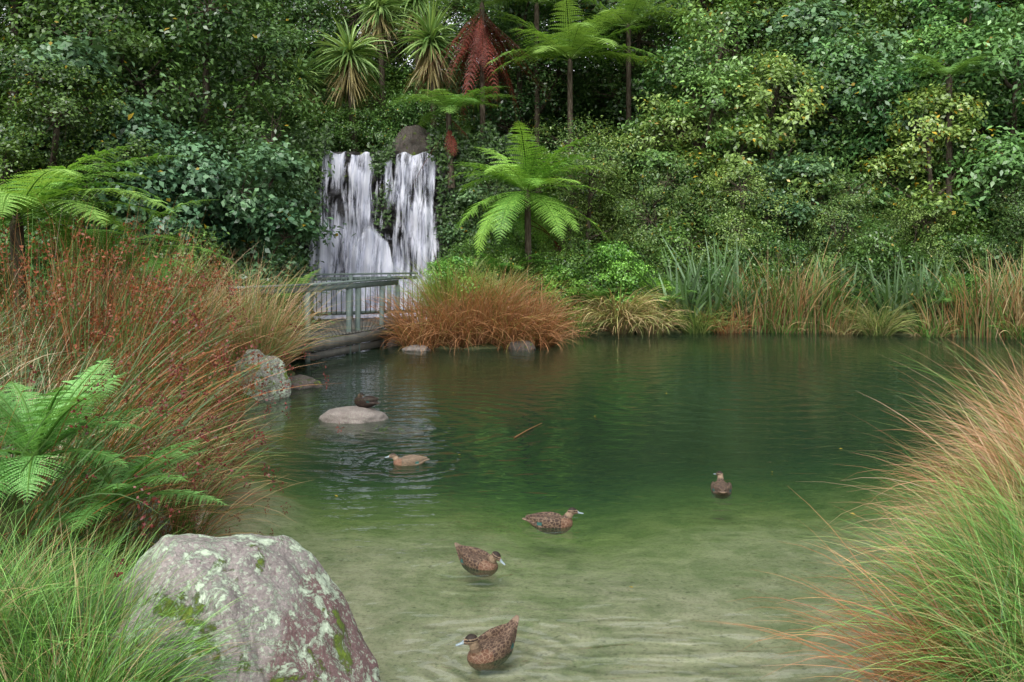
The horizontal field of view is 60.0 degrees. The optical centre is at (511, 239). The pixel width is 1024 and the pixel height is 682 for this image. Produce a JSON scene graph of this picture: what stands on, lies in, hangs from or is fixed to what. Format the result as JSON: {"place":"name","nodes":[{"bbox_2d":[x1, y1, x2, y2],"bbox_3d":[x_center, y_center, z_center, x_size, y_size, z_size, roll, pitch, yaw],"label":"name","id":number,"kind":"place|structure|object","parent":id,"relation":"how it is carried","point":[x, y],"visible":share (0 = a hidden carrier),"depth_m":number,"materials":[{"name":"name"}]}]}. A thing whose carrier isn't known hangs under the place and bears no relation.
{"place":"outdoors","nodes":[
{"label":"outdoors","id":0,"kind":"place"},
{"bbox_2d":[297,150,438,323],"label":"waterfall","id":1,"kind":"structure","parent":0,"point":[366,244],"depth_m":29.26,"materials":[{"name":"liquid"}]},
{"bbox_2d":[0,28,1023,681],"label":"ground","id":2,"kind":"structure","parent":0,"point":[666,534],"depth_m":10.15,"materials":[{"name":"liquid"}]},
{"bbox_2d":[0,189,137,343],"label":"understorey shrub","id":3,"kind":"object","parent":2,"relation":"on","point":[37,237],"visible":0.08,"depth_m":15.98,"materials":[{"name":"green plant"}]},
{"bbox_2d":[0,356,172,502],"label":"ground fern","id":4,"kind":"object","parent":2,"relation":"on","point":[23,434],"visible":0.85,"depth_m":5.44,"materials":[{"name":"green plant"}]},
{"bbox_2d":[0,0,180,215],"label":"evergreen tree","id":5,"kind":"object","parent":2,"relation":"on","point":[14,17],"visible":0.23,"depth_m":20.66,"materials":[{"name":"green plant"}]},
{"bbox_2d":[0,37,185,332],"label":"evergreen tree","id":6,"kind":"object","parent":2,"relation":"on","point":[56,120],"visible":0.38,"depth_m":18.30,"materials":[{"name":"green plant"}]},
{"bbox_2d":[0,145,191,384],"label":"tree fern","id":7,"kind":"object","parent":2,"relation":"on","point":[27,201],"visible":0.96,"depth_m":11.95,"materials":[{"name":"green plant"}]},
{"bbox_2d":[0,26,206,320],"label":"glossy leaved shrub","id":8,"kind":"object","parent":2,"relation":"on","point":[72,47],"visible":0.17,"depth_m":19.38,"materials":[{"name":"green plant"}]},
{"bbox_2d":[0,434,228,536],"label":"ground fern","id":9,"kind":"object","parent":2,"relation":"on","point":[119,485],"visible":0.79,"depth_m":5.56,"materials":[{"name":"green plant"}]},
{"bbox_2d":[1,199,236,325],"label":"tree fern","id":10,"kind":"object","parent":2,"relation":"on","point":[96,233],"visible":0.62,"depth_m":12.61,"materials":[{"name":"green plant"}]},
{"bbox_2d":[0,253,254,510],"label":"rush clump","id":11,"kind":"object","parent":2,"relation":"on","point":[14,377],"visible":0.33,"depth_m":8.54,"materials":[{"name":"brown plant"}]},
{"bbox_2d":[0,188,272,470],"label":"red rush clump","id":12,"kind":"object","parent":2,"relation":"on","point":[93,323],"visible":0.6,"depth_m":10.36,"materials":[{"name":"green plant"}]},
{"bbox_2d":[0,486,295,681],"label":"green tussock grass","id":13,"kind":"structure","parent":2,"relation":"on","point":[48,633],"depth_m":4.21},
{"bbox_2d":[20,0,287,264],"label":"evergreen tree","id":14,"kind":"object","parent":2,"relation":"on","point":[199,66],"visible":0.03,"depth_m":26.90,"materials":[{"name":"green plant"}]},
{"bbox_2d":[0,297,320,587],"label":"arching rush clump","id":15,"kind":"object","parent":2,"relation":"on","point":[89,443],"visible":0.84,"depth_m":5.41,"materials":[{"name":"brown plant"}]},
{"bbox_2d":[63,101,257,306],"bbox_3d":[-7.979,-0.212,19.852,3.995,5.744,4.009,0,0,19],"label":"glossy leaved shrub","id":16,"kind":"object","parent":2,"relation":"on","point":[169,181],"visible":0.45,"depth_m":19.54,"materials":[{"name":"green plant"}]},
{"bbox_2d":[3,345,325,566],"bbox_3d":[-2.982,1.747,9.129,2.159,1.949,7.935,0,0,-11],"label":"arching rush clump","id":17,"kind":"object","parent":2,"relation":"on","point":[187,526],"visible":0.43,"depth_m":7.14,"materials":[{"name":"brown plant"}]},
{"bbox_2d":[115,223,255,321],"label":"understorey shrub","id":18,"kind":"object","parent":2,"relation":"on","point":[199,237],"visible":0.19,"depth_m":18.64,"materials":[{"name":"green plant"}]},
{"bbox_2d":[62,269,309,478],"bbox_3d":[-2.983,1.218,8.221,2.102,2.081,1.637,0,0,23],"label":"arching rush clump","id":19,"kind":"object","parent":2,"relation":"on","point":[190,357],"visible":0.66,"depth_m":8.14,"materials":[{"name":"brown plant"}]},
{"bbox_2d":[9,253,373,554],"bbox_3d":[-2.141,1.147,6.592,2.373,2.280,2.109,0,0,32],"label":"arching rush clump","id":20,"kind":"object","parent":2,"relation":"on","point":[170,393],"visible":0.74,"depth_m":6.43,"materials":[{"name":"brown plant"}]},
{"bbox_2d":[34,0,350,304],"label":"evergreen tree","id":21,"kind":"object","parent":2,"relation":"on","point":[201,27],"visible":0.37,"depth_m":23.16,"materials":[{"name":"green plant"}]},
{"bbox_2d":[34,219,371,370],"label":"wispy tussock grass","id":22,"kind":"structure","parent":2,"relation":"on","point":[257,329],"depth_m":16.03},
{"bbox_2d":[82,533,380,681],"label":"lichen boulder","id":23,"kind":"object","parent":2,"relation":"on","point":[309,614],"visible":0.83,"depth_m":4.59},
{"bbox_2d":[226,349,290,407],"bbox_3d":[-4.177,2.411,14.711,1.036,1.232,0.877,0,0,0],"label":"boulder","id":24,"kind":"object","parent":2,"relation":"on","point":[282,376],"visible":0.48,"depth_m":14.43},
{"bbox_2d":[173,133,355,378],"bbox_3d":[-6.410,0.447,21.745,4.339,6.217,4.324,0,0,43],"label":"glossy leaved shrub","id":25,"kind":"object","parent":2,"relation":"on","point":[251,214],"visible":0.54,"depth_m":21.07,"materials":[{"name":"green plant"}]},
{"bbox_2d":[193,0,353,157],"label":"evergreen tree","id":26,"kind":"object","parent":2,"relation":"on","point":[300,9],"visible":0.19,"depth_m":32.11,"materials":[{"name":"green plant"}]},
{"bbox_2d":[222,144,345,282],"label":"glossy leaved shrub","id":27,"kind":"object","parent":2,"relation":"on","point":[305,193],"visible":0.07,"depth_m":27.17,"materials":[{"name":"green plant"}]},
{"bbox_2d":[254,37,337,126],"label":"shrub","id":28,"kind":"object","parent":2,"relation":"on","point":[309,76],"visible":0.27,"depth_m":31.21,"materials":[{"name":"green plant"}]},
{"bbox_2d":[228,272,417,375],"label":"boardwalk bridge","id":29,"kind":"structure","parent":2,"relation":"on","point":[347,337],"depth_m":20.56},
{"bbox_2d":[303,90,368,151],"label":"understorey shrub","id":30,"kind":"object","parent":2,"relation":"on","point":[328,106],"visible":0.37,"depth_m":31.61,"materials":[{"name":"green plant"}]},
{"bbox_2d":[305,15,391,151],"bbox_3d":[-5.712,-5.290,31.625,3.374,5.601,3.412,0,0,0],"label":"cabbage tree","id":31,"kind":"object","parent":2,"relation":"on","point":[351,78],"visible":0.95,"depth_m":31.41,"materials":[{"name":"green plant"}]},
{"bbox_2d":[324,98,382,151],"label":"understorey shrub","id":32,"kind":"object","parent":2,"relation":"on","point":[366,114],"visible":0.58,"depth_m":31.38,"materials":[{"name":"green plant"}]},
{"bbox_2d":[345,0,411,148],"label":"cabbage tree","id":33,"kind":"object","parent":2,"relation":"on","point":[377,12],"visible":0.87,"depth_m":32.66,"materials":[{"name":"green plant"}]},
{"bbox_2d":[244,119,521,306],"bbox_3d":[-4.391,-0.677,29.628,9.470,6.657,1.081,0,0,0],"label":"hanging foliage","id":34,"kind":"object","parent":2,"relation":"on","point":[441,161],"visible":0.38,"depth_m":29.42,"materials":[{"name":"green leaf foliage"}]},
{"bbox_2d":[253,150,523,304],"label":"waterfall cliff","id":35,"kind":"structure","parent":2,"relation":"on","point":[333,194],"depth_m":30.31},
{"bbox_2d":[347,79,430,151],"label":"understorey shrub","id":36,"kind":"object","parent":2,"relation":"on","point":[380,132],"visible":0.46,"depth_m":31.71,"materials":[{"name":"green plant"}]},
{"bbox_2d":[308,0,488,128],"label":"evergreen tree","id":37,"kind":"object","parent":2,"relation":"on","point":[392,54],"visible":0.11,"depth_m":35.29,"materials":[{"name":"green plant"}]},
{"bbox_2d":[392,125,435,160],"bbox_3d":[-3.444,-3.274,30.947,1.598,1.471,1.203,0,0,0],"label":"boulder","id":38,"kind":"object","parent":2,"relation":"on","point":[411,140],"visible":0.58,"depth_m":30.52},
{"bbox_2d":[390,0,453,103],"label":"cabbage tree","id":39,"kind":"object","parent":2,"relation":"on","point":[415,4],"visible":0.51,"depth_m":33.21,"materials":[{"name":"green plant"}]},
{"bbox_2d":[377,64,477,146],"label":"understorey shrub","id":40,"kind":"object","parent":2,"relation":"on","point":[404,124],"visible":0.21,"depth_m":31.94,"materials":[{"name":"green plant"}]},
{"bbox_2d":[388,0,469,133],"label":"cabbage tree","id":41,"kind":"object","parent":2,"relation":"on","point":[431,38],"visible":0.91,"depth_m":31.33,"materials":[{"name":"leaf foliage"},{"name":"bark"}]},
{"bbox_2d":[388,252,505,314],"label":"green tussock grass","id":42,"kind":"structure","parent":2,"relation":"on","point":[438,297],"depth_m":21.95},
{"bbox_2d":[415,252,484,321],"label":"leafy shrub","id":43,"kind":"object","parent":2,"relation":"on","point":[444,265],"visible":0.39,"depth_m":22.43,"materials":[{"name":"green plant"}]},
{"bbox_2d":[388,85,521,188],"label":"tree fern","id":44,"kind":"object","parent":2,"relation":"on","point":[457,99],"visible":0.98,"depth_m":29.24,"materials":[{"name":"fern frond foliage"},{"name":"bark"}]},
{"bbox_2d":[377,0,548,140],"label":"evergreen tree","id":45,"kind":"object","parent":2,"relation":"on","point":[505,130],"visible":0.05,"depth_m":38.69,"materials":[{"name":"green plant"}]},
{"bbox_2d":[427,180,519,273],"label":"glossy leaved shrub","id":46,"kind":"object","parent":2,"relation":"on","point":[465,197],"visible":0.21,"depth_m":29.25,"materials":[{"name":"green plant"}]},
{"bbox_2d":[353,254,600,362],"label":"red tussock grass","id":47,"kind":"structure","parent":2,"relation":"on","point":[503,324],"depth_m":21.24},
{"bbox_2d":[400,0,557,145],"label":"tree fern","id":48,"kind":"object","parent":2,"relation":"on","point":[483,50],"visible":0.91,"depth_m":31.11,"materials":[{"name":"fern frond foliage"},{"name":"bark"}]},
{"bbox_2d":[432,165,537,261],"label":"fine leaved shrub","id":49,"kind":"object","parent":2,"relation":"on","point":[498,189],"visible":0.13,"depth_m":29.03,"materials":[{"name":"green plant"}]},
{"bbox_2d":[474,240,558,307],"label":"understorey shrub","id":50,"kind":"object","parent":2,"relation":"on","point":[514,253],"visible":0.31,"depth_m":24.89,"materials":[{"name":"green plant"}]},
{"bbox_2d":[441,0,619,222],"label":"evergreen tree","id":51,"kind":"object","parent":2,"relation":"on","point":[549,110],"visible":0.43,"depth_m":33.81,"materials":[{"name":"green plant"}]},
{"bbox_2d":[442,121,618,298],"bbox_3d":[0.522,-0.342,25.585,5.014,5.559,4.847,0,0,0],"label":"tree fern","id":52,"kind":"object","parent":2,"relation":"on","point":[527,180],"visible":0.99,"depth_m":25.09,"materials":[{"name":"leaf foliage"},{"name":"bark"}]},
{"bbox_2d":[475,0,602,247],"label":"tree fern","id":53,"kind":"object","parent":2,"relation":"on","point":[537,99],"visible":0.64,"depth_m":32.37,"materials":[{"name":"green plant"}]},
{"bbox_2d":[532,264,596,317],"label":"leafy shrub","id":54,"kind":"object","parent":2,"relation":"on","point":[556,272],"visible":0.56,"depth_m":24.68,"materials":[{"name":"green plant"}]},
{"bbox_2d":[478,0,668,252],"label":"tree fern","id":55,"kind":"object","parent":2,"relation":"on","point":[570,50],"visible":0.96,"depth_m":29.98,"materials":[{"name":"leaf foliage"},{"name":"bark"}]},
{"bbox_2d":[522,225,627,312],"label":"understorey shrub","id":56,"kind":"object","parent":2,"relation":"on","point":[574,260],"visible":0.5,"depth_m":25.29,"materials":[{"name":"green plant"}]},
{"bbox_2d":[495,110,672,286],"bbox_3d":[2.600,-0.807,28.526,5.680,6.614,5.524,0,0,29],"label":"fine leaved shrub","id":57,"kind":"object","parent":2,"relation":"on","point":[605,174],"visible":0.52,"depth_m":28.26,"materials":[{"name":"green plant"}]},
{"bbox_2d":[538,118,641,251],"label":"fine leaved shrub","id":58,"kind":"object","parent":2,"relation":"on","point":[594,197],"visible":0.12,"depth_m":31.07,"materials":[{"name":"green plant"}]},
{"bbox_2d":[572,238,664,309],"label":"leafy shrub","id":59,"kind":"object","parent":2,"relation":"on","point":[607,250],"visible":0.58,"depth_m":25.05,"materials":[{"name":"green plant"}]},
{"bbox_2d":[527,0,714,201],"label":"evergreen tree","id":60,"kind":"object","parent":2,"relation":"on","point":[613,105],"visible":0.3,"depth_m":33.42,"materials":[{"name":"green plant"}]},
{"bbox_2d":[552,0,703,200],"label":"tree fern","id":61,"kind":"object","parent":2,"relation":"on","point":[632,5],"visible":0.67,"depth_m":31.87,"materials":[{"name":"leaf foliage"},{"name":"bark"}]},
{"bbox_2d":[567,283,691,337],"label":"pale tussock grass","id":62,"kind":"structure","parent":2,"relation":"on","point":[618,327],"depth_m":24.37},
{"bbox_2d":[604,288,704,337],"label":"pale tussock grass","id":63,"kind":"structure","parent":2,"relation":"on","point":[658,329],"depth_m":24.52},
{"bbox_2d":[620,220,704,293],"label":"understorey shrub","id":64,"kind":"object","parent":2,"relation":"on","point":[669,254],"visible":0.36,"depth_m":26.61,"materials":[{"name":"green plant"}]},
{"bbox_2d":[604,89,722,274],"bbox_3d":[5.133,-1.469,29.351,4.352,7.092,4.785,0,0,-15],"label":"broadleaf tree","id":65,"kind":"object","parent":2,"relation":"on","point":[645,132],"visible":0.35,"depth_m":28.70,"materials":[{"name":"green plant"}]},
{"bbox_2d":[596,155,730,289],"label":"fine leaved shrub","id":66,"kind":"object","parent":2,"relation":"on","point":[652,192],"visible":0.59,"depth_m":27.41,"materials":[{"name":"green plant"}]},
{"bbox_2d":[625,246,750,327],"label":"flax plant","id":67,"kind":"object","parent":2,"relation":"on","point":[684,293],"visible":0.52,"depth_m":24.97,"materials":[{"name":"green plant"}]},
{"bbox_2d":[655,292,739,336],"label":"green tussock grass","id":68,"kind":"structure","parent":2,"relation":"on","point":[697,327],"depth_m":24.59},
{"bbox_2d":[604,0,800,264],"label":"broadleaf tree","id":69,"kind":"object","parent":2,"relation":"on","point":[702,78],"visible":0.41,"depth_m":28.83,"materials":[{"name":"green plant"}]},
{"bbox_2d":[634,234,787,329],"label":"flax plant","id":70,"kind":"object","parent":2,"relation":"on","point":[717,299],"visible":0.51,"depth_m":25.05,"materials":[{"name":"green plant"}]},
{"bbox_2d":[660,235,792,323],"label":"flax plant","id":71,"kind":"object","parent":2,"relation":"on","point":[736,270],"visible":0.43,"depth_m":24.95,"materials":[{"name":"green plant"}]},
{"bbox_2d":[632,0,823,175],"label":"broadleaf tree","id":72,"kind":"object","parent":2,"relation":"on","point":[753,14],"visible":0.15,"depth_m":33.33,"materials":[{"name":"green plant"}]},
{"bbox_2d":[683,148,814,293],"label":"fine leaved shrub","id":73,"kind":"object","parent":2,"relation":"on","point":[733,231],"visible":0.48,"depth_m":26.61,"materials":[{"name":"green plant"}]},
{"bbox_2d":[718,215,819,306],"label":"understorey shrub","id":74,"kind":"object","parent":2,"relation":"on","point":[770,244],"visible":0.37,"depth_m":25.76,"materials":[{"name":"green plant"}]},
{"bbox_2d":[684,47,862,268],"bbox_3d":[8.149,-2.011,28.610,5.792,8.585,5.269,0,0,-25],"label":"broadleaf tree","id":75,"kind":"object","parent":2,"relation":"on","point":[779,74],"visible":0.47,"depth_m":27.66,"materials":[{"name":"green plant"}]},
{"bbox_2d":[716,250,833,332],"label":"reed clump","id":76,"kind":"object","parent":2,"relation":"on","point":[771,316],"visible":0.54,"depth_m":24.69,"materials":[{"name":"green plant"}]},
{"bbox_2d":[724,148,848,291],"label":"glossy leaved shrub","id":77,"kind":"object","parent":2,"relation":"on","point":[801,215],"visible":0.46,"depth_m":27.00,"materials":[{"name":"green plant"}]},
{"bbox_2d":[727,234,863,336],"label":"reed clump","id":78,"kind":"object","parent":2,"relation":"on","point":[818,294],"visible":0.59,"depth_m":24.63,"materials":[{"name":"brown plant"}]},
{"bbox_2d":[748,252,878,337],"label":"reed clump","id":79,"kind":"object","parent":2,"relation":"on","point":[827,310],"visible":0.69,"depth_m":24.59,"materials":[{"name":"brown plant"}]},
{"bbox_2d":[724,4,918,256],"bbox_3d":[10.662,-3.192,30.680,7.203,9.495,7.215,0,0,-23],"label":"evergreen tree","id":80,"kind":"object","parent":2,"relation":"on","point":[786,51],"visible":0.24,"depth_m":29.00,"materials":[{"name":"green plant"}]},
{"bbox_2d":[724,0,944,152],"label":"evergreen tree","id":81,"kind":"object","parent":2,"relation":"on","point":[869,4],"visible":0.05,"depth_m":32.38,"materials":[{"name":"green plant"}]},
{"bbox_2d":[773,165,921,290],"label":"fine leaved shrub","id":82,"kind":"object","parent":2,"relation":"on","point":[842,200],"visible":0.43,"depth_m":26.80,"materials":[{"name":"green plant"}]},
{"bbox_2d":[748,0,954,268],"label":"glossy leaved shrub","id":83,"kind":"object","parent":2,"relation":"on","point":[823,9],"visible":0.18,"depth_m":29.93,"materials":[{"name":"green plant"}]},
{"bbox_2d":[767,29,942,282],"bbox_3d":[11.853,-2.322,29.732,6.244,9.540,5.432,0,0,-32],"label":"broadleaf tree","id":84,"kind":"object","parent":2,"relation":"on","point":[879,85],"visible":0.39,"depth_m":28.32,"materials":[{"name":"green plant"}]},
{"bbox_2d":[690,408,1023,681],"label":"green tussock grass","id":85,"kind":"structure","parent":2,"relation":"on","point":[976,613],"depth_m":4.58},
{"bbox_2d":[825,290,933,339],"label":"green tussock grass","id":86,"kind":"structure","parent":2,"relation":"on","point":[884,327],"depth_m":23.99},
{"bbox_2d":[825,213,942,319],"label":"understorey shrub","id":87,"kind":"object","parent":2,"relation":"on","point":[892,250],"visible":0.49,"depth_m":25.18,"materials":[{"name":"green plant"}]},
{"bbox_2d":[825,248,955,328],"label":"flax plant","id":88,"kind":"object","parent":2,"relation":"on","point":[878,303],"visible":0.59,"depth_m":24.26,"materials":[{"name":"green plant"}]},
{"bbox_2d":[803,308,1023,621],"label":"red tussock grass","id":89,"kind":"structure","parent":2,"relation":"on","point":[1005,433],"depth_m":6.39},
{"bbox_2d":[860,190,969,289],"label":"fine leaved shrub","id":90,"kind":"object","parent":2,"relation":"on","point":[913,215],"visible":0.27,"depth_m":26.20,"materials":[{"name":"green plant"}]},
{"bbox_2d":[843,80,1011,280],"bbox_3d":[12.790,-1.281,27.621,5.036,7.465,4.581,0,0,33],"label":"broadleaf tree","id":91,"kind":"object","parent":2,"relation":"on","point":[928,149],"visible":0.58,"depth_m":27.07,"materials":[{"name":"green plant"}]},
{"bbox_2d":[860,245,994,325],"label":"flax plant","id":92,"kind":"object","parent":2,"relation":"on","point":[921,280],"visible":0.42,"depth_m":24.24,"materials":[{"name":"green plant"}]},
{"bbox_2d":[860,15,1023,249],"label":"broadleaf tree","id":93,"kind":"object","parent":2,"relation":"on","point":[933,77],"visible":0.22,"depth_m":28.62,"materials":[{"name":"green plant"}]},
{"bbox_2d":[862,0,1023,231],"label":"broadleaf tree","id":94,"kind":"object","parent":2,"relation":"on","point":[958,9],"visible":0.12,"depth_m":31.48,"materials":[{"name":"green plant"}]},
{"bbox_2d":[897,52,999,284],"bbox_3d":[13.484,-1.796,27.108,2.968,8.273,2.894,0,0,0],"label":"tree fern","id":95,"kind":"object","parent":2,"relation":"on","point":[956,68],"visible":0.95,"depth_m":27.14,"materials":[{"name":"green plant"}]},
{"bbox_2d":[901,269,1007,341],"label":"reed clump","id":96,"kind":"object","parent":2,"relation":"on","point":[933,314],"visible":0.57,"depth_m":23.78,"materials":[{"name":"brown plant"}]},
{"bbox_2d":[907,210,1018,302],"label":"understorey shrub","id":97,"kind":"object","parent":2,"relation":"on","point":[963,237],"visible":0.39,"depth_m":25.93,"materials":[{"name":"green plant"}]},
{"bbox_2d":[918,242,1023,341],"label":"reed clump","id":98,"kind":"object","parent":2,"relation":"on","point":[982,329],"visible":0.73,"depth_m":23.51,"materials":[{"name":"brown plant"}]},
{"bbox_2d":[921,0,1023,291],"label":"broadleaf tree","id":99,"kind":"object","parent":2,"relation":"on","point":[1012,158],"visible":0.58,"depth_m":27.07,"materials":[{"name":"green plant"}]},
{"bbox_2d":[947,239,1023,341],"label":"reed clump","id":100,"kind":"object","parent":2,"relation":"on","point":[1013,310],"visible":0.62,"depth_m":23.43,"materials":[{"name":"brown plant"}]},
{"bbox_2d":[948,173,1023,289],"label":"fine leaved shrub","id":101,"kind":"object","parent":2,"relation":"on","point":[1012,209],"visible":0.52,"depth_m":26.14,"materials":[{"name":"green plant"}]},
{"bbox_2d":[245,324,1023,647],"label":"pond water","id":102,"kind":"structure","parent":0,"point":[773,340],"depth_m":19.91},
{"bbox_2d":[318,406,388,425],"bbox_3d":[-2.300,2.647,12.857,1.018,0.476,0.677,0,0,0],"label":"flat rock","id":103,"kind":"object","parent":102,"relation":"in","point":[348,415],"visible":0.45,"depth_m":12.62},
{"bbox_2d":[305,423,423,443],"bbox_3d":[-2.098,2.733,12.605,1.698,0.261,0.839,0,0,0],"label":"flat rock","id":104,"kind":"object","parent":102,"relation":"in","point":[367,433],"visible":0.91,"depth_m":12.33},
{"bbox_2d":[454,542,504,576],"bbox_3d":[-0.267,2.575,7.117,0.519,0.230,0.213,0,0,40],"label":"duck","id":105,"kind":"object","parent":102,"relation":"on","point":[477,562],"visible":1,"depth_m":7.03},
{"bbox_2d":[456,615,518,670],"bbox_3d":[-0.127,2.561,5.604,0.217,0.261,0.512,0,0,40],"label":"duck","id":106,"kind":"object","parent":102,"relation":"on","point":[491,649],"visible":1,"depth_m":5.52},
{"bbox_2d":[522,507,583,534],"bbox_3d":[0.374,2.563,8.099,0.560,0.245,0.222,0,0,3],"label":"duck","id":107,"kind":"object","parent":102,"relation":"on","point":[554,523],"visible":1,"depth_m":8.03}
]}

